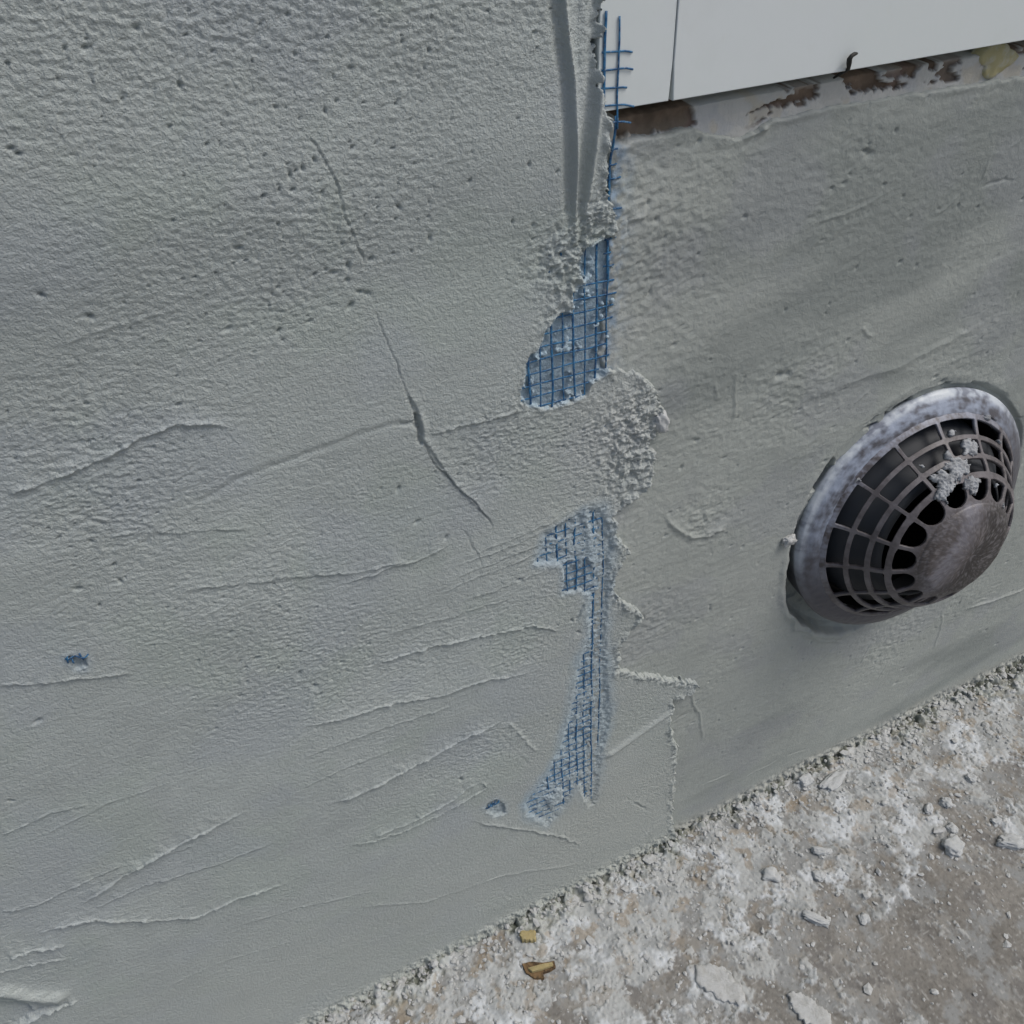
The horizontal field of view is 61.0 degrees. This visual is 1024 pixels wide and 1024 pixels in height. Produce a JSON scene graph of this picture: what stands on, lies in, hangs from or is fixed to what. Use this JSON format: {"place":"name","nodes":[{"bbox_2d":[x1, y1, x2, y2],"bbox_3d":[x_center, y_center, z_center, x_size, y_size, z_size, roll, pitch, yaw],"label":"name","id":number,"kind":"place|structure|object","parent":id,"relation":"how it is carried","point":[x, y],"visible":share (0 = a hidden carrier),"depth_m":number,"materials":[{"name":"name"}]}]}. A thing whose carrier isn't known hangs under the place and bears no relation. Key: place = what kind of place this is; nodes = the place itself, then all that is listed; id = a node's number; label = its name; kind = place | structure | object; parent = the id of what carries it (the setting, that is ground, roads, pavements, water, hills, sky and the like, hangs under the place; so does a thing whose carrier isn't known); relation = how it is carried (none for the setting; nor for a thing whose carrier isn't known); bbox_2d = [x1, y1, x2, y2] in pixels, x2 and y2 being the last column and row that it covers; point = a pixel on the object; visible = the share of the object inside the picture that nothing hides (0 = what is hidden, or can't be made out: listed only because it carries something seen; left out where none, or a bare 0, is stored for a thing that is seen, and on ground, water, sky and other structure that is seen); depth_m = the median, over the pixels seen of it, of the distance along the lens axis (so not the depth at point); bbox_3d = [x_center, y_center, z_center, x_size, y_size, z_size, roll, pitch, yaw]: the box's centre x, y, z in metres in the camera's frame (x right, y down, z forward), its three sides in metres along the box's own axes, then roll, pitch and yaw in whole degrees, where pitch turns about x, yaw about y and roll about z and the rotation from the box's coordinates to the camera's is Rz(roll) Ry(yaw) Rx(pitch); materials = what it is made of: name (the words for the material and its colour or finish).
{"place":"outdoors","nodes":[
{"label":"outdoors","id":0,"kind":"place"},
{"bbox_2d":[324,657,1023,1023],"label":"ground","id":1,"kind":"structure","parent":0,"point":[988,967],"depth_m":0.54,"materials":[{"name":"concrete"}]},
{"bbox_2d":[0,0,699,1023],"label":"rendered wall","id":2,"kind":"structure","parent":1,"relation":"on","point":[300,478],"depth_m":0.30,"materials":[{"name":"grey paint"}]},
{"bbox_2d":[65,653,88,663],"bbox_3d":[-0.147,0.049,0.293,0.007,0.004,0.001,-19,41,-19],"label":"net scrap","id":3,"kind":"object","parent":2,"relation":"attached to","point":[72,657],"visible":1,"depth_m":0.29,"materials":[{"name":"blue plastic"}]},
{"bbox_2d":[485,800,499,808],"bbox_3d":[-0.010,0.156,0.462,0.008,0.004,0.001,-19,41,-19],"label":"net scrap","id":4,"kind":"object","parent":2,"relation":"attached to","point":[492,804],"visible":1,"depth_m":0.46,"materials":[{"name":"blue plastic"}]},
{"bbox_2d":[519,11,633,818],"bbox_3d":[0.020,0.020,0.375,0.054,0.412,0.006,-19,41,-19],"label":"reinforcement net","id":5,"kind":"object","parent":2,"relation":"attached to","point":[609,179],"visible":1,"depth_m":0.32,"materials":[{"name":"blue plastic"}]},
{"bbox_2d":[590,0,676,110],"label":"cladding panel","id":6,"kind":"structure","parent":2,"relation":"attached to","point":[647,31],"depth_m":0.26,"materials":[{"name":"white metal"}]},
{"bbox_2d":[652,410,669,433],"bbox_3d":[0.061,-0.038,0.357,0.009,0.013,0.005,-19,41,-19],"label":"plaster flake","id":7,"kind":"object","parent":2,"relation":"on","point":[662,421],"visible":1,"depth_m":0.36,"materials":[{"name":"grey paint"}]},
{"bbox_2d":[519,930,535,942],"bbox_3d":[0.010,0.264,0.539,0.011,0.006,0.009,-19,41,-19],"label":"foam chip","id":8,"kind":"object","parent":1,"relation":"on","point":[527,936],"visible":1,"depth_m":0.54,"materials":[{"name":"yellow plastic"}]},
{"bbox_2d":[522,961,555,979],"bbox_3d":[0.016,0.276,0.524,0.020,0.004,0.010,-2,39,0],"label":"wood chip","id":9,"kind":"object","parent":1,"relation":"on","point":[536,970],"visible":1,"depth_m":0.52,"materials":[{"name":"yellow wood"}]},
{"bbox_2d":[319,654,1023,1023],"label":"mortar crumbs","id":10,"kind":"object","parent":1,"relation":"on","point":[881,736],"visible":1,"depth_m":0.57,"materials":[{"name":"paint"}]},
{"bbox_2d":[695,963,745,1005],"bbox_3d":[0.123,0.280,0.515,0.029,0.005,0.022,5,39,10],"label":"plaster slab","id":11,"kind":"object","parent":1,"relation":"on","point":[721,984],"depth_m":0.51,"materials":[{"name":"white concrete"}]},
{"bbox_2d":[760,866,781,881],"bbox_3d":[0.169,0.237,0.567,0.015,0.008,0.010,6,40,11],"label":"plaster lump","id":12,"kind":"object","parent":1,"relation":"on","point":[770,873],"visible":1,"depth_m":0.56,"materials":[{"name":"grey concrete"}]},
{"bbox_2d":[585,76,1023,829],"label":"plinth wall","id":13,"kind":"structure","parent":1,"relation":"on","point":[803,300],"depth_m":0.39,"materials":[{"name":"grey paint"}]},
{"bbox_2d":[781,534,796,547],"bbox_3d":[0.145,0.015,0.453,0.009,0.007,0.005,-19,41,-19],"label":"plaster flake","id":14,"kind":"object","parent":13,"relation":"on","point":[788,540],"visible":1,"depth_m":0.45,"materials":[{"name":"grey paint"}]},
{"bbox_2d":[606,40,1023,140],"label":"masonry ledge","id":15,"kind":"object","parent":13,"relation":"on","point":[736,113],"visible":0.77,"depth_m":0.31,"materials":[{"name":"paint"}]},
{"bbox_2d":[668,0,1023,100],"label":"cladding panel","id":16,"kind":"structure","parent":15,"relation":"on","point":[723,45],"depth_m":0.28,"materials":[{"name":"white metal"}]},
{"bbox_2d":[833,52,857,78],"bbox_3d":[0.114,-0.153,0.297,0.005,0.010,0.009,-19,41,-19],"label":"bent wire","id":17,"kind":"object","parent":16,"relation":"attached to","point":[849,61],"visible":1,"depth_m":0.29,"materials":[{"name":"black metal"}]},
{"bbox_2d":[786,387,1020,624],"bbox_3d":[0.208,-0.016,0.510,0.149,0.149,0.160,-15,34,-15],"label":"vent cover","id":18,"kind":"object","parent":13,"relation":"attached to","point":[910,505],"visible":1,"depth_m":0.45,"materials":[{"name":"metal"}]},
{"bbox_2d":[795,773,814,787],"bbox_3d":[0.209,0.192,0.619,0.014,0.006,0.009,-19,41,-19],"label":"plaster lump","id":19,"kind":"object","parent":1,"relation":"on","point":[806,779],"visible":1,"depth_m":0.62,"materials":[{"name":"grey concrete"}]},
{"bbox_2d":[787,991,830,1023],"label":"plaster slab","id":20,"kind":"object","parent":1,"relation":"on","point":[807,1009],"depth_m":0.50,"materials":[{"name":"white paint"}]},
{"bbox_2d":[799,910,829,928],"bbox_3d":[0.189,0.254,0.543,0.019,0.006,0.007,16,42,22],"label":"plaster lump","id":21,"kind":"object","parent":1,"relation":"on","point":[814,918],"visible":1,"depth_m":0.54,"materials":[{"name":"white paint"}]},
{"bbox_2d":[812,870,825,881],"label":"plaster lump","id":22,"kind":"object","parent":1,"relation":"on","point":[819,875],"visible":1,"depth_m":0.56,"materials":[{"name":"grey concrete"}]},
{"bbox_2d":[810,846,832,855],"bbox_3d":[0.206,0.225,0.578,0.012,0.005,0.010,-19,41,-19],"label":"plaster lump","id":23,"kind":"object","parent":1,"relation":"on","point":[818,850],"visible":1,"depth_m":0.58,"materials":[{"name":"grey concrete"}]},
{"bbox_2d":[819,769,847,791],"bbox_3d":[0.229,0.192,0.619,0.011,0.006,0.028,30,49,33],"label":"plaster lump","id":24,"kind":"object","parent":1,"relation":"on","point":[830,782],"visible":1,"depth_m":0.62,"materials":[{"name":"grey concrete"}]},
{"bbox_2d":[858,912,870,924],"bbox_3d":[0.220,0.255,0.543,0.008,0.005,0.008,-19,41,-19],"label":"plaster lump","id":25,"kind":"object","parent":1,"relation":"on","point":[864,918],"visible":1,"depth_m":0.54,"materials":[{"name":"grey concrete"}]},
{"bbox_2d":[924,802,933,814],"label":"plaster lump","id":26,"kind":"object","parent":1,"relation":"on","point":[928,808],"visible":1,"depth_m":0.60,"materials":[{"name":"grey concrete"}]},
{"bbox_2d":[938,797,953,808],"bbox_3d":[0.301,0.202,0.604,0.010,0.008,0.010,-19,41,-19],"label":"plaster lump","id":27,"kind":"object","parent":1,"relation":"on","point":[946,802],"visible":1,"depth_m":0.60,"materials":[{"name":"grey concrete"}]},
{"bbox_2d":[945,822,958,833],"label":"plaster lump","id":28,"kind":"object","parent":1,"relation":"on","point":[951,827],"visible":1,"depth_m":0.59,"materials":[{"name":"grey concrete"}]},
{"bbox_2d":[941,833,964,857],"bbox_3d":[0.294,0.222,0.577,0.017,0.010,0.015,-19,41,-19],"label":"plaster lump","id":29,"kind":"object","parent":1,"relation":"on","point":[953,844],"visible":1,"depth_m":0.57,"materials":[{"name":"grey concrete"}]},
{"bbox_2d":[965,773,976,782],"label":"plaster lump","id":30,"kind":"object","parent":1,"relation":"on","point":[970,778],"visible":1,"depth_m":0.61,"materials":[{"name":"grey concrete"}]},
{"bbox_2d":[990,816,1001,826],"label":"plaster lump","id":31,"kind":"object","parent":1,"relation":"on","point":[996,821],"visible":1,"depth_m":0.59,"materials":[{"name":"grey concrete"}]},
{"bbox_2d":[996,834,1023,850],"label":"plaster lump","id":32,"kind":"object","parent":1,"relation":"on","point":[1015,842],"visible":1,"depth_m":0.58,"materials":[{"name":"grey concrete"}]}
]}

